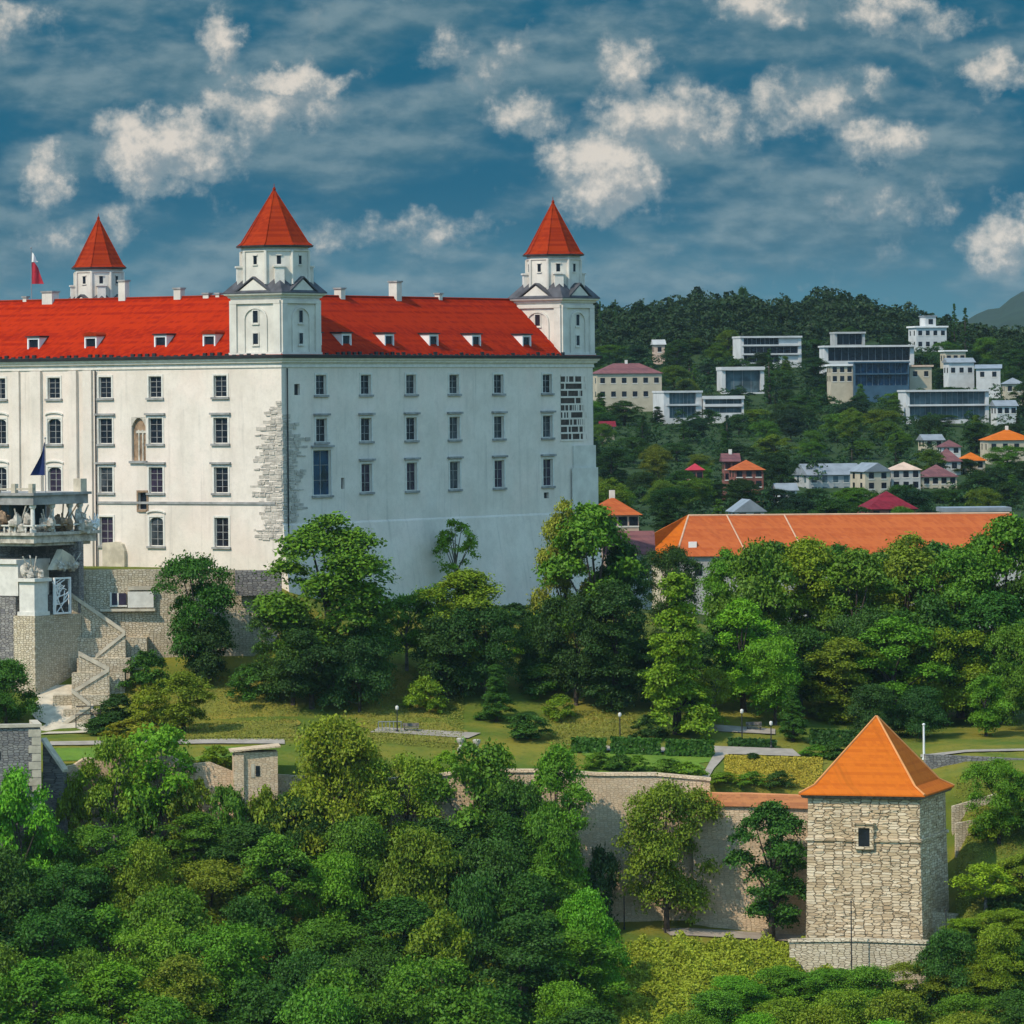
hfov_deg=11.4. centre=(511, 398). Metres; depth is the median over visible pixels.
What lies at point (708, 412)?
tree
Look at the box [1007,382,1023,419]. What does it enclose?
tree
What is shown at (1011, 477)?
tree
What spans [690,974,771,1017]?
bush
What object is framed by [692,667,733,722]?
tree
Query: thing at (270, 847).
tree
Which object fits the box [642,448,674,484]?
tree
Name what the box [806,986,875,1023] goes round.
bush
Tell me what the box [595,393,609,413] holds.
tree
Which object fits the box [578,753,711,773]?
lawn
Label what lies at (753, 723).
bench
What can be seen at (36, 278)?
flagpole
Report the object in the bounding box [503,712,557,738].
bush
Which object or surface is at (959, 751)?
path
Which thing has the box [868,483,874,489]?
window
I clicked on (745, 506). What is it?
house
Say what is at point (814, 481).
window
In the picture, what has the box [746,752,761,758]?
bush
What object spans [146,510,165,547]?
window
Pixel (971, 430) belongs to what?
tree
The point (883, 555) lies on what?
tree
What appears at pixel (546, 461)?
window
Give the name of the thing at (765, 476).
tree
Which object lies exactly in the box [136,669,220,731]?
tree
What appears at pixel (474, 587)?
tree
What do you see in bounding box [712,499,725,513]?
tree
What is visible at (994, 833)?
bush
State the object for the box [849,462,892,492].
house
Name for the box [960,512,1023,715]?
tree
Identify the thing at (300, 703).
lawn
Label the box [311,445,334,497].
window
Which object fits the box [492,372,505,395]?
window
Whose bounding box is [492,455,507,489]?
window
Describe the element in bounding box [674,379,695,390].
tree
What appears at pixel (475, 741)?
urn
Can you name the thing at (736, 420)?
tree
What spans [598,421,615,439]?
shed
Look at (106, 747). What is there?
tree
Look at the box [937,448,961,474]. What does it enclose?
house
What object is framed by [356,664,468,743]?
lawn
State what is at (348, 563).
tree
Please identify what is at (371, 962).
tree
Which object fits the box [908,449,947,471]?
tree
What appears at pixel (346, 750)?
tree
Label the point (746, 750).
path
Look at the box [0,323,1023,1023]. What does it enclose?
ground
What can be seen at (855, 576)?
tree
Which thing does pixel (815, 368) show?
tree
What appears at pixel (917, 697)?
tree
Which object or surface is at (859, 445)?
tree
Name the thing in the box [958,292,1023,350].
mountain
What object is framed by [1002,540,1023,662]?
tree
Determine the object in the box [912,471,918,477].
window
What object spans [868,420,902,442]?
tree
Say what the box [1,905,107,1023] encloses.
tree
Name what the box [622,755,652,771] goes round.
bush
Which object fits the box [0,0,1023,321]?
sky
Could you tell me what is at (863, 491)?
tree
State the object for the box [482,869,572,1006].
tree
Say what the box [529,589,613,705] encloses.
tree
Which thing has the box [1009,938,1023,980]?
bush
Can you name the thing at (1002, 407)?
house
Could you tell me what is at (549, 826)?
tree
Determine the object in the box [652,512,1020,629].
long building
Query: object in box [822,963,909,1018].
bush
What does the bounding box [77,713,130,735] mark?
bush
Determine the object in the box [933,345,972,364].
tree
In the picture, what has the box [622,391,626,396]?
window
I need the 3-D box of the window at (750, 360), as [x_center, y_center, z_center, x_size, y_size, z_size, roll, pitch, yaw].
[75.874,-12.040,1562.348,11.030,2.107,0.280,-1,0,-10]
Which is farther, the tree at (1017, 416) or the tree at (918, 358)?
the tree at (918, 358)
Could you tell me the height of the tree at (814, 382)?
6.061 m
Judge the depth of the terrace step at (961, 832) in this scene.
545.08 m
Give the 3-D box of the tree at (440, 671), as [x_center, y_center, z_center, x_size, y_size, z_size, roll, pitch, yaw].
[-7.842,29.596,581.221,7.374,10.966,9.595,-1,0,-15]
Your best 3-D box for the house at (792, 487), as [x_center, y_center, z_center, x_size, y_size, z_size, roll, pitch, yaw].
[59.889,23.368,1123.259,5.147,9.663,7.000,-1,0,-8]
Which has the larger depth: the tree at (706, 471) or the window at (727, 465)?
the tree at (706, 471)
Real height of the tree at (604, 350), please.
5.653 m
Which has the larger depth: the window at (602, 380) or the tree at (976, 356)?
the tree at (976, 356)
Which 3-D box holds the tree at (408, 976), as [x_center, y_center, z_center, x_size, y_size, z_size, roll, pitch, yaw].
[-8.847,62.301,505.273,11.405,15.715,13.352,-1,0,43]
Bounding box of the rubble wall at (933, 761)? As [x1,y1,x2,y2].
[924,754,1023,768]
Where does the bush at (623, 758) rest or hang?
on the ground at (960, 735)
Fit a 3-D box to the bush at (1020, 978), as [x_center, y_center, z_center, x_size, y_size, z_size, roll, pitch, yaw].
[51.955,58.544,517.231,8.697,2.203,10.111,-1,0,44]
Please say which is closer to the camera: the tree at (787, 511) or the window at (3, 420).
the window at (3, 420)
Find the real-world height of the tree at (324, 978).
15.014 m
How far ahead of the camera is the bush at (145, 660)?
584.90 m
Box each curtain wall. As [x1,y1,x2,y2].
[371,769,710,921]
[693,792,807,934]
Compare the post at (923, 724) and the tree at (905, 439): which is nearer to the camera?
the post at (923, 724)
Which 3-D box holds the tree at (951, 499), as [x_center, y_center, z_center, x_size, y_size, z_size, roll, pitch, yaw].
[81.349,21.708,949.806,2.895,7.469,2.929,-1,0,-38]
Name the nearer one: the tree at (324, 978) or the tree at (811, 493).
the tree at (324, 978)
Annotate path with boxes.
[50,739,284,744]
[371,727,478,737]
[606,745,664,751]
[662,928,805,940]
[703,753,727,776]
[709,724,774,733]
[714,746,800,755]
[921,748,1023,756]
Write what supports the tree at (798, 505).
on the ground at (960, 735)
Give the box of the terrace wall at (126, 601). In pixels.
[84,569,281,657]
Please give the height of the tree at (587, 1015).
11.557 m
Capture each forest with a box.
[593,286,1023,354]
[593,332,1023,529]
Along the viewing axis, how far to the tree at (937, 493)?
1114.57 m
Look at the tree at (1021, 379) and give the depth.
1470.20 m
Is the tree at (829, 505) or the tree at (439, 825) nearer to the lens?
the tree at (439, 825)
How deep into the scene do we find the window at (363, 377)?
613.78 m
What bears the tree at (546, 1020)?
on the ground at (960, 735)
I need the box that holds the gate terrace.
[0,478,100,696]
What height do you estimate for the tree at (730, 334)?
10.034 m
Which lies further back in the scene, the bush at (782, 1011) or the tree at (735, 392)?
the tree at (735, 392)
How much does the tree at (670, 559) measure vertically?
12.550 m
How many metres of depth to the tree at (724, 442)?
1254.77 m
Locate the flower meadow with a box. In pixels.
[719,759,826,787]
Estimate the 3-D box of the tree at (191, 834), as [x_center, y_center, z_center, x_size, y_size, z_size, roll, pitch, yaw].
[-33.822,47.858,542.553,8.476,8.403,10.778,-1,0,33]
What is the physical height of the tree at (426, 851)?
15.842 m
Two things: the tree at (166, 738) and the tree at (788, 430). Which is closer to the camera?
the tree at (166, 738)
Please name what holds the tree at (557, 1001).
on the ground at (960, 735)
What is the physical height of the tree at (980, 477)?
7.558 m
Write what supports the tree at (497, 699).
on the ground at (960, 735)
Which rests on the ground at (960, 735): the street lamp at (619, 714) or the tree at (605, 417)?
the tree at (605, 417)
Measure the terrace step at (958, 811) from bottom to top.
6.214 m
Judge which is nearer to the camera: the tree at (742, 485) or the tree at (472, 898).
the tree at (472, 898)
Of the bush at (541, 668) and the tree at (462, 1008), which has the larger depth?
the bush at (541, 668)
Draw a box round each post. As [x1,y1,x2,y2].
[623,886,624,929]
[850,901,851,968]
[922,723,924,759]
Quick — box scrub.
[593,929,855,1023]
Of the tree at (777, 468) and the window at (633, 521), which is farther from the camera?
the tree at (777, 468)
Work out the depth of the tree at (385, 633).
579.37 m
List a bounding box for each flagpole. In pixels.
[30,247,43,299]
[30,437,45,516]
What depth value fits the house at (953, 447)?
1268.43 m
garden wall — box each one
[41,738,68,851]
[67,756,337,851]
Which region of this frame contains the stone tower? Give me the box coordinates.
[798,715,954,939]
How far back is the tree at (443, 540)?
621.81 m
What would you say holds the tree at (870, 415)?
on the ground at (960, 735)
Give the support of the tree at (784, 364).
on the ground at (960, 735)
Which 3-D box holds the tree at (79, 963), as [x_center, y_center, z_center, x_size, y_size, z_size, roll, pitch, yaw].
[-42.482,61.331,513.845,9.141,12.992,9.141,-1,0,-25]
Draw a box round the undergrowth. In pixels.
[10,831,1023,1023]
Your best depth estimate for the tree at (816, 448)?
1275.75 m
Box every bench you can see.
[403,723,418,730]
[746,722,761,729]
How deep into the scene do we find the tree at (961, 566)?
598.51 m
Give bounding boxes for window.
[0,376,7,400]
[0,412,8,445]
[0,460,8,490]
[44,376,62,400]
[44,412,62,445]
[46,460,63,490]
[94,413,114,445]
[94,462,115,494]
[96,375,113,399]
[97,515,114,547]
[110,592,126,606]
[144,413,164,445]
[144,462,165,494]
[145,374,163,399]
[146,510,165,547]
[209,413,230,445]
[209,462,230,494]
[210,373,228,398]
[211,516,230,548]
[251,764,259,777]
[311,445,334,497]
[313,413,330,443]
[314,373,329,396]
[358,413,375,443]
[359,373,373,396]
[359,458,375,494]
[404,373,418,395]
[404,412,420,442]
[404,457,420,492]
[447,373,461,395]
[447,412,463,441]
[447,456,463,491]
[491,411,507,440]
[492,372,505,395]
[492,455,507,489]
[540,411,555,439]
[541,372,554,394]
[541,454,556,487]
[600,378,604,383]
[611,378,615,383]
[611,391,615,397]
[618,517,627,526]
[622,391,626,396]
[628,516,638,526]
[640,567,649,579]
[643,378,648,383]
[643,391,647,396]
[654,377,658,383]
[669,393,694,403]
[669,406,694,417]
[705,399,740,403]
[705,407,740,412]
[725,370,759,391]
[725,463,730,469]
[725,473,728,480]
[736,471,742,477]
[744,338,777,344]
[744,347,796,352]
[744,355,777,362]
[746,471,751,477]
[755,471,761,477]
[811,476,816,483]
[822,476,826,482]
[828,347,908,360]
[833,476,838,482]
[837,334,861,344]
[843,476,849,482]
[847,367,851,372]
[847,376,851,381]
[853,822,874,849]
[855,363,906,372]
[856,375,906,385]
[868,473,874,479]
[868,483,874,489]
[881,473,885,479]
[881,483,885,488]
[894,471,899,477]
[903,471,908,477]
[910,391,983,403]
[910,406,984,419]
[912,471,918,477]
[923,478,929,484]
[932,478,938,484]
[941,478,946,484]
[951,462,956,469]
[1011,408,1015,413]
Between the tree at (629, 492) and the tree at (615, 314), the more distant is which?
the tree at (615, 314)
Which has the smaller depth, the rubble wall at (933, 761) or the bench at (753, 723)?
the rubble wall at (933, 761)
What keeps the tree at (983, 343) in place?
on the ground at (960, 735)
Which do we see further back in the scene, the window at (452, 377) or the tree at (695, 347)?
the tree at (695, 347)
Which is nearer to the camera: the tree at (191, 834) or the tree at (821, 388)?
the tree at (191, 834)
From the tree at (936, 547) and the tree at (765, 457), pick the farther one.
the tree at (765, 457)
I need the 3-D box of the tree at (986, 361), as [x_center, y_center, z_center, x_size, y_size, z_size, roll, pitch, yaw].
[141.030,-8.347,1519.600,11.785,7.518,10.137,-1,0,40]
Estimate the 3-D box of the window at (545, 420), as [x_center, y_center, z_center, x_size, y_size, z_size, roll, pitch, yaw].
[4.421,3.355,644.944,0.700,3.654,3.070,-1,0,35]
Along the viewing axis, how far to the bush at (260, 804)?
542.62 m
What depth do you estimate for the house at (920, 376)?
1455.25 m
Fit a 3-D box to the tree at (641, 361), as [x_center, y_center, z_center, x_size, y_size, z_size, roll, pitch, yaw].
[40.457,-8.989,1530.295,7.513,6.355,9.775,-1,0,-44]
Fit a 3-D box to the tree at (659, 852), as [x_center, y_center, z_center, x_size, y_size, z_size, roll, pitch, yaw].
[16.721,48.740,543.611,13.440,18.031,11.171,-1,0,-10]
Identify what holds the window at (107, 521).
in the castle
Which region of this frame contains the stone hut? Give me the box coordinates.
[229,743,280,836]
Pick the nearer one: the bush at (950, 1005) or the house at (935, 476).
the bush at (950, 1005)
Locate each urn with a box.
[456,738,463,750]
[473,739,480,745]
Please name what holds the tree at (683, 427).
on the ground at (960, 735)
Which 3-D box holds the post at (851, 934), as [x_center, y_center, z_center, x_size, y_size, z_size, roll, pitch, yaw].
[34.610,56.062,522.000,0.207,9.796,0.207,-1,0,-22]
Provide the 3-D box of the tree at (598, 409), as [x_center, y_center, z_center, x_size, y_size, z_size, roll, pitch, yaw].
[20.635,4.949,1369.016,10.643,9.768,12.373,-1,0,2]
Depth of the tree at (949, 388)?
1455.73 m
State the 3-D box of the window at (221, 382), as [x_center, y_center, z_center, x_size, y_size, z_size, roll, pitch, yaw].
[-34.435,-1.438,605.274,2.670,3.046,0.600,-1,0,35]
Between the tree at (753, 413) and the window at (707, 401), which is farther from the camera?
the window at (707, 401)
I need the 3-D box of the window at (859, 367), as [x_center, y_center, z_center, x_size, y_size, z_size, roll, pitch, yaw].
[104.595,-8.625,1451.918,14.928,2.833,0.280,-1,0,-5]
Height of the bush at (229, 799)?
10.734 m
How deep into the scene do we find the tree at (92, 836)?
537.25 m
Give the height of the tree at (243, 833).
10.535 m
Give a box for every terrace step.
[951,794,996,835]
[955,820,972,857]
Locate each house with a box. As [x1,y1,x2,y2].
[593,360,661,411]
[599,490,641,565]
[602,531,654,609]
[650,340,665,363]
[652,390,702,423]
[685,464,704,486]
[702,396,744,422]
[716,367,764,393]
[719,449,740,495]
[726,499,766,513]
[727,460,764,499]
[732,336,801,367]
[771,483,798,501]
[792,463,857,488]
[818,345,915,372]
[825,364,852,403]
[829,332,865,345]
[848,361,909,402]
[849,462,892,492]
[888,462,921,492]
[897,389,989,423]
[906,315,948,351]
[909,365,933,389]
[916,434,944,450]
[920,465,958,487]
[936,440,961,457]
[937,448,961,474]
[938,350,967,368]
[942,358,975,388]
[959,452,986,472]
[974,364,1001,397]
[979,426,1023,463]
[989,400,1018,425]
[1001,378,1023,404]
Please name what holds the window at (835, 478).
in the house at (836, 475)
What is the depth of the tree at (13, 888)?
528.40 m
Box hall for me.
[936,506,1011,512]
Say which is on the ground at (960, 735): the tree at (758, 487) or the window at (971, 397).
the tree at (758, 487)
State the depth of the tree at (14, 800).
536.32 m
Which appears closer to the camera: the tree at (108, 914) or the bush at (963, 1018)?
the bush at (963, 1018)
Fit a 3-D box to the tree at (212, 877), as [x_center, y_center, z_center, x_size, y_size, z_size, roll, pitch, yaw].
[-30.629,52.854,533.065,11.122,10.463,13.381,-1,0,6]
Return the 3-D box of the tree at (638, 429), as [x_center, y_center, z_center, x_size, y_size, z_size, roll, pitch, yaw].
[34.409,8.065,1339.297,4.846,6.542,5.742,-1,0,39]
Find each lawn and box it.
[54,747,138,760]
[157,676,306,737]
[191,746,241,759]
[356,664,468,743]
[406,607,525,623]
[546,715,637,744]
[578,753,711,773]
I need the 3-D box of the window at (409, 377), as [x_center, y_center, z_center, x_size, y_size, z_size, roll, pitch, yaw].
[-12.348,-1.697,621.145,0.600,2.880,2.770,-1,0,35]
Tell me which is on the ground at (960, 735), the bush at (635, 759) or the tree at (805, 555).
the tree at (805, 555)
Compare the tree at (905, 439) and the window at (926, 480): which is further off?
the tree at (905, 439)
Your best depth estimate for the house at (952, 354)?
1505.58 m
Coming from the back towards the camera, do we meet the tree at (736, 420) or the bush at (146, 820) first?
the tree at (736, 420)
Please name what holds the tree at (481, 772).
on the ground at (960, 735)
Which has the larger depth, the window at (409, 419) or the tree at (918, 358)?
the tree at (918, 358)
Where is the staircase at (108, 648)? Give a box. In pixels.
[53,593,147,727]
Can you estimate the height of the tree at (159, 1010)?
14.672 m
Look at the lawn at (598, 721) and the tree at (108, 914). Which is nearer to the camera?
the tree at (108, 914)
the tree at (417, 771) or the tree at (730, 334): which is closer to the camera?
the tree at (417, 771)
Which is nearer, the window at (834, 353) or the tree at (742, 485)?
the tree at (742, 485)
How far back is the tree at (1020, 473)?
1179.44 m
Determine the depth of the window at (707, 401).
1403.59 m
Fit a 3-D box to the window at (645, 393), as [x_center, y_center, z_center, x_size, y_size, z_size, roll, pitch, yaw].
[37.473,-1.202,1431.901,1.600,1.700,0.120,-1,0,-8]
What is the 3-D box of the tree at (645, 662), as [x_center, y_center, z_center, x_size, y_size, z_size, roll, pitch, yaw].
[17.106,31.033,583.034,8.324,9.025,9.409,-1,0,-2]
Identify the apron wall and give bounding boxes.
[788,937,945,990]
[932,912,957,934]
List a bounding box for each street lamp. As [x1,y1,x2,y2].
[395,706,398,731]
[618,712,621,736]
[740,709,742,737]
[769,721,772,747]
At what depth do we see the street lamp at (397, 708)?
566.95 m
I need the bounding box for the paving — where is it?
[33,685,95,733]
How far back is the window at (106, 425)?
615.58 m
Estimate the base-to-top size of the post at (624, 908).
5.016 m
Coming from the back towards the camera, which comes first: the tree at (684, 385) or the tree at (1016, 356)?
the tree at (1016, 356)
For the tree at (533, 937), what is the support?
on the ground at (960, 735)
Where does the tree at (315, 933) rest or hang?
on the ground at (960, 735)
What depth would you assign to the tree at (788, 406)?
1379.20 m
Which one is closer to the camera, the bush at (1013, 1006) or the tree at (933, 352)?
the bush at (1013, 1006)
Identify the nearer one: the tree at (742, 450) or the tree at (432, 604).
the tree at (432, 604)
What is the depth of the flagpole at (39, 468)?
587.96 m
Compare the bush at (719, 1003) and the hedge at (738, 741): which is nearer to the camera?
the bush at (719, 1003)
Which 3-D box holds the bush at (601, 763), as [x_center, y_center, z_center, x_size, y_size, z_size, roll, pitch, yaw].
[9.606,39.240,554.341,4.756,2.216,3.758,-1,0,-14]
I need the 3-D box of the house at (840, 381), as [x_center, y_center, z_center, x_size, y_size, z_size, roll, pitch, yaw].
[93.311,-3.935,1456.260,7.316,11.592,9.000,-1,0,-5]
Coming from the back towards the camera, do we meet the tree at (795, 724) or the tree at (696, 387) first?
the tree at (696, 387)
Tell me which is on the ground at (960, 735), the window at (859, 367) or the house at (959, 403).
the house at (959, 403)
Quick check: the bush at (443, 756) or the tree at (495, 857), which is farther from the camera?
the bush at (443, 756)
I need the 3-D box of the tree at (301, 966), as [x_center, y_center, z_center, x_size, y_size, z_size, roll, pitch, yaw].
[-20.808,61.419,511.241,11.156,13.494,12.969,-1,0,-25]
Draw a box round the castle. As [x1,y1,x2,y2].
[0,187,601,606]
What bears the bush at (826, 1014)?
on the ground at (960, 735)
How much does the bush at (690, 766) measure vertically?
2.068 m
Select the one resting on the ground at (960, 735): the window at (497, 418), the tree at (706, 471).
the tree at (706, 471)
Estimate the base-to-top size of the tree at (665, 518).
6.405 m
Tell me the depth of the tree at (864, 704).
575.13 m
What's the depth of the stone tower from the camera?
529.35 m
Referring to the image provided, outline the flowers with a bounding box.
[724,754,822,787]
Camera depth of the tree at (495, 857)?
532.51 m
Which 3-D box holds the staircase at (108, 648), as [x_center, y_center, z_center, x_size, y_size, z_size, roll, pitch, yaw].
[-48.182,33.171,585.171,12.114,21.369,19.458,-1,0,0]
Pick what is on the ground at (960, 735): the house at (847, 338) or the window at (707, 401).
the house at (847, 338)
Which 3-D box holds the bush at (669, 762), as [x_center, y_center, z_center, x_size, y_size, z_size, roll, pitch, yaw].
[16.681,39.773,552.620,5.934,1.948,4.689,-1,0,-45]
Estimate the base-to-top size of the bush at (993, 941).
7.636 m
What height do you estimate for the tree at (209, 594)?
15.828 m
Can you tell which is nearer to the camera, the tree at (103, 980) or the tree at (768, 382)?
the tree at (103, 980)
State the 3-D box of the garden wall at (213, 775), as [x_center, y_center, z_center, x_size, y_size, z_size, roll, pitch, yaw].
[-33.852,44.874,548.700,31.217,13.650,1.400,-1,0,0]
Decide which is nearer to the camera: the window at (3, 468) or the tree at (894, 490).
the window at (3, 468)
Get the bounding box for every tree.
[0,657,43,723]
[0,762,70,922]
[0,843,48,961]
[0,910,18,950]
[0,940,49,1023]
[0,956,95,1023]
[0,974,17,1010]
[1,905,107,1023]
[13,859,117,957]
[17,825,82,901]
[45,944,128,1023]
[51,1011,122,1023]
[56,821,146,908]
[61,960,156,1023]
[69,902,143,993]
[71,732,151,868]
[104,916,196,1023]
[105,834,180,931]
[108,721,199,847]
[119,882,220,999]
[124,951,227,1023]
[126,993,214,1023]
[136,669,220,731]
[148,549,242,678]
[153,810,227,882]
[166,917,282,1023]
[172,855,267,930]
[173,616,238,682]
[192,822,301,908]
[219,891,281,985]
[219,974,298,1023]
[236,511,401,694]
[237,832,322,963]
[241,602,334,704]
[262,788,334,880]
[263,622,354,709]
[266,946,349,1023]
[271,983,365,1023]
[277,710,405,888]
[281,915,378,982]
[293,850,372,942]
[305,962,373,1023]
[313,633,395,712]
[313,813,391,921]
[335,943,411,1023]
[343,615,408,698]
[343,983,435,1023]
[353,894,442,1018]
[356,751,446,866]
[366,953,475,1023]
[367,825,465,955]
[369,592,433,670]
[383,816,475,911]
[400,908,498,1023]
[404,582,480,660]
[407,611,473,701]
[411,567,516,688]
[412,736,524,876]
[423,981,521,1023]
[432,518,481,599]
[438,598,529,700]
[443,836,541,958]
[444,870,510,999]
[454,810,538,898]
[463,910,591,1023]
[473,664,518,721]
[473,982,533,1023]
[474,774,544,873]
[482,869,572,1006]
[495,866,577,957]
[514,606,569,686]
[514,796,590,920]
[518,741,596,914]
[525,927,636,1022]
[526,496,592,684]
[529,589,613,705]
[529,977,607,1023]
[530,500,650,695]
[530,884,635,1009]
[532,1016,554,1023]
[540,1005,619,1023]
[577,577,652,712]
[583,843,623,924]
[593,353,609,369]
[593,399,607,432]
[593,413,622,427]
[593,423,620,446]
[593,437,602,456]
[595,344,628,360]
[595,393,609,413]
[595,539,651,681]
[596,447,634,483]
[596,457,614,476]
[597,300,603,346]
[598,478,634,506]
[598,490,635,506]
[599,490,637,504]
[605,400,646,425]
[609,773,729,932]
[613,299,617,342]
[615,436,650,462]
[617,345,655,362]
[624,471,657,501]
[626,632,689,704]
[634,417,652,439]
[636,358,661,368]
[636,444,671,473]
[637,572,729,738]
[638,416,647,444]
[640,479,685,509]
[640,541,705,633]
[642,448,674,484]
[642,486,698,519]
[649,406,664,424]
[649,502,677,531]
[659,339,694,366]
[659,365,692,386]
[662,374,671,389]
[663,442,698,460]
[665,469,696,500]
[673,418,710,441]
[673,477,717,511]
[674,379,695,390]
[676,378,700,390]
[679,421,687,442]
[681,337,701,352]
[681,632,733,706]
[685,347,692,371]
[685,453,716,469]
[691,409,717,423]
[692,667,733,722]
[696,362,718,381]
[696,546,751,665]
[698,465,713,483]
[703,536,801,682]
[704,343,730,366]
[704,605,771,689]
[706,482,738,503]
[706,597,782,712]
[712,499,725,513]
[713,444,763,468]
[715,330,737,359]
[716,414,756,435]
[716,430,728,464]
[721,415,735,445]
[721,470,767,487]
[722,799,807,941]
[723,480,736,508]
[725,478,761,513]
[726,358,756,366]
[726,388,755,404]
[732,634,804,724]
[735,480,762,500]
[735,539,820,627]
[737,285,749,313]
[742,409,774,422]
[746,419,782,451]
[747,352,771,368]
[750,452,790,474]
[752,434,803,456]
[752,488,797,512]
[760,453,800,485]
[760,622,838,712]
[761,349,775,403]
[764,402,810,427]
[766,369,799,388]
[766,534,840,697]
[767,508,803,513]
[772,496,817,513]
[774,409,808,440]
[777,686,808,741]
[779,356,792,371]
[789,541,861,635]
[793,457,833,467]
[794,357,829,386]
[794,636,896,724]
[796,441,828,457]
[798,430,829,450]
[801,488,830,507]
[804,377,826,392]
[806,339,827,354]
[807,546,913,688]
[808,497,871,513]
[813,384,828,406]
[816,413,857,440]
[820,602,901,706]
[831,487,868,512]
[832,614,960,724]
[833,407,868,442]
[834,401,873,426]
[837,547,927,615]
[841,326,866,335]
[843,440,874,457]
[843,683,905,730]
[846,439,856,462]
[849,394,875,408]
[849,487,877,507]
[855,531,958,705]
[856,384,866,402]
[860,409,901,431]
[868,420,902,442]
[877,392,897,410]
[880,340,912,344]
[881,484,929,504]
[882,431,914,457]
[885,590,970,719]
[888,399,905,423]
[890,337,908,344]
[890,505,915,512]
[890,686,952,740]
[892,434,899,465]
[896,624,998,725]
[897,488,937,512]
[901,539,950,604]
[907,543,1004,717]
[908,415,948,440]
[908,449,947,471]
[914,354,934,364]
[916,414,958,425]
[923,351,939,365]
[927,489,964,502]
[932,368,943,388]
[933,341,956,359]
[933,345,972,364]
[936,386,965,391]
[941,489,976,505]
[944,861,1020,911]
[947,496,955,506]
[950,303,958,343]
[951,531,1022,675]
[952,589,1023,723]
[954,458,980,473]
[957,755,1023,844]
[959,308,972,350]
[959,422,992,452]
[959,472,997,503]
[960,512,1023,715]
[961,487,1002,505]
[965,672,1012,735]
[966,351,982,363]
[970,415,985,438]
[972,337,1000,360]
[974,358,1001,375]
[974,466,1017,491]
[981,445,1023,473]
[981,618,1023,725]
[989,337,1019,367]
[990,422,1023,434]
[994,481,1023,506]
[996,348,1023,377]
[996,854,1023,896]
[1001,365,1020,385]
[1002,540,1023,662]
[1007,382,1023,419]
[1007,475,1021,497]
[1008,462,1023,487]
[1011,777,1023,830]
[1012,410,1023,430]
[1017,370,1023,381]
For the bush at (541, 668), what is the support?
on the ground at (960, 735)
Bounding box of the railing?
[378,721,401,731]
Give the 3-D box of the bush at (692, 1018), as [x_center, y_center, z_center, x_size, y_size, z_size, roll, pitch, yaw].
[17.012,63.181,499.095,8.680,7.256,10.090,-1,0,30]
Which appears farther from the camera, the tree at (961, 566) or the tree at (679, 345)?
the tree at (679, 345)
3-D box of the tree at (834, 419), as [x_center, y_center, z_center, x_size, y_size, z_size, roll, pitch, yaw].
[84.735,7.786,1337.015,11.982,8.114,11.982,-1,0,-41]
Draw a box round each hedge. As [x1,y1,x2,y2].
[570,736,606,752]
[609,735,662,754]
[664,738,714,756]
[727,736,776,747]
[808,728,860,744]
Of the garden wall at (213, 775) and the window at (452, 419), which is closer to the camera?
the garden wall at (213, 775)
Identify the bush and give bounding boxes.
[51,773,98,864]
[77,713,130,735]
[93,693,143,723]
[98,718,160,738]
[114,649,171,689]
[118,779,170,853]
[127,683,174,724]
[162,776,213,858]
[195,745,231,765]
[204,780,255,865]
[224,662,284,701]
[240,784,295,878]
[398,674,448,713]
[431,749,461,771]
[483,745,518,768]
[498,602,532,621]
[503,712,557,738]
[514,658,573,699]
[540,693,576,721]
[582,751,614,769]
[602,753,635,770]
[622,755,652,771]
[627,714,670,737]
[646,758,685,773]
[658,1010,717,1023]
[669,761,708,775]
[682,989,752,1023]
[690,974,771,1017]
[710,771,740,784]
[727,1010,780,1023]
[736,770,766,787]
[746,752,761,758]
[748,996,809,1023]
[749,964,814,1004]
[763,770,795,789]
[785,967,850,1002]
[786,1002,855,1023]
[798,744,831,755]
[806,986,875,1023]
[819,739,850,759]
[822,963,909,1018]
[861,987,936,1023]
[864,1017,903,1023]
[882,961,955,1000]
[908,926,981,1005]
[926,991,1005,1021]
[927,1010,1003,1023]
[937,917,988,936]
[947,960,1014,994]
[958,922,1023,990]
[967,810,1003,841]
[972,908,1023,937]
[979,967,1023,988]
[983,988,1023,1023]
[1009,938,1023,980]
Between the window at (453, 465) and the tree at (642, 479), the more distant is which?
the tree at (642, 479)
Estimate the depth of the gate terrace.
588.13 m
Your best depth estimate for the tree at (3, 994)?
502.74 m
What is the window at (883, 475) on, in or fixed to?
in the house at (874, 476)
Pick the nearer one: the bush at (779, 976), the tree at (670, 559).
the bush at (779, 976)
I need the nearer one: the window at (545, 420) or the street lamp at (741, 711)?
the street lamp at (741, 711)
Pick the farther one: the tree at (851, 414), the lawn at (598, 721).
the tree at (851, 414)
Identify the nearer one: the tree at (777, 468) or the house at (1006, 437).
the tree at (777, 468)
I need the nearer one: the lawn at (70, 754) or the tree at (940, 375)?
the lawn at (70, 754)
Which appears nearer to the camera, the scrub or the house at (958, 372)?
the scrub
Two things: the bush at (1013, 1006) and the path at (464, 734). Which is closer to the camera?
the bush at (1013, 1006)
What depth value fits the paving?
579.83 m
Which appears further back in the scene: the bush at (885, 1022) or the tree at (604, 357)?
the tree at (604, 357)
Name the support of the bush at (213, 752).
on the ground at (960, 735)
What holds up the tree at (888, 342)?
on the ground at (960, 735)
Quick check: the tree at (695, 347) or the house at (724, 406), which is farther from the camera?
the tree at (695, 347)
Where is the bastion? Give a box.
[0,720,41,862]
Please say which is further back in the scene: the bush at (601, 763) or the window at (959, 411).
the window at (959, 411)
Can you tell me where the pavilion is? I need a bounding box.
[857,491,917,512]
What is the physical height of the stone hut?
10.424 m

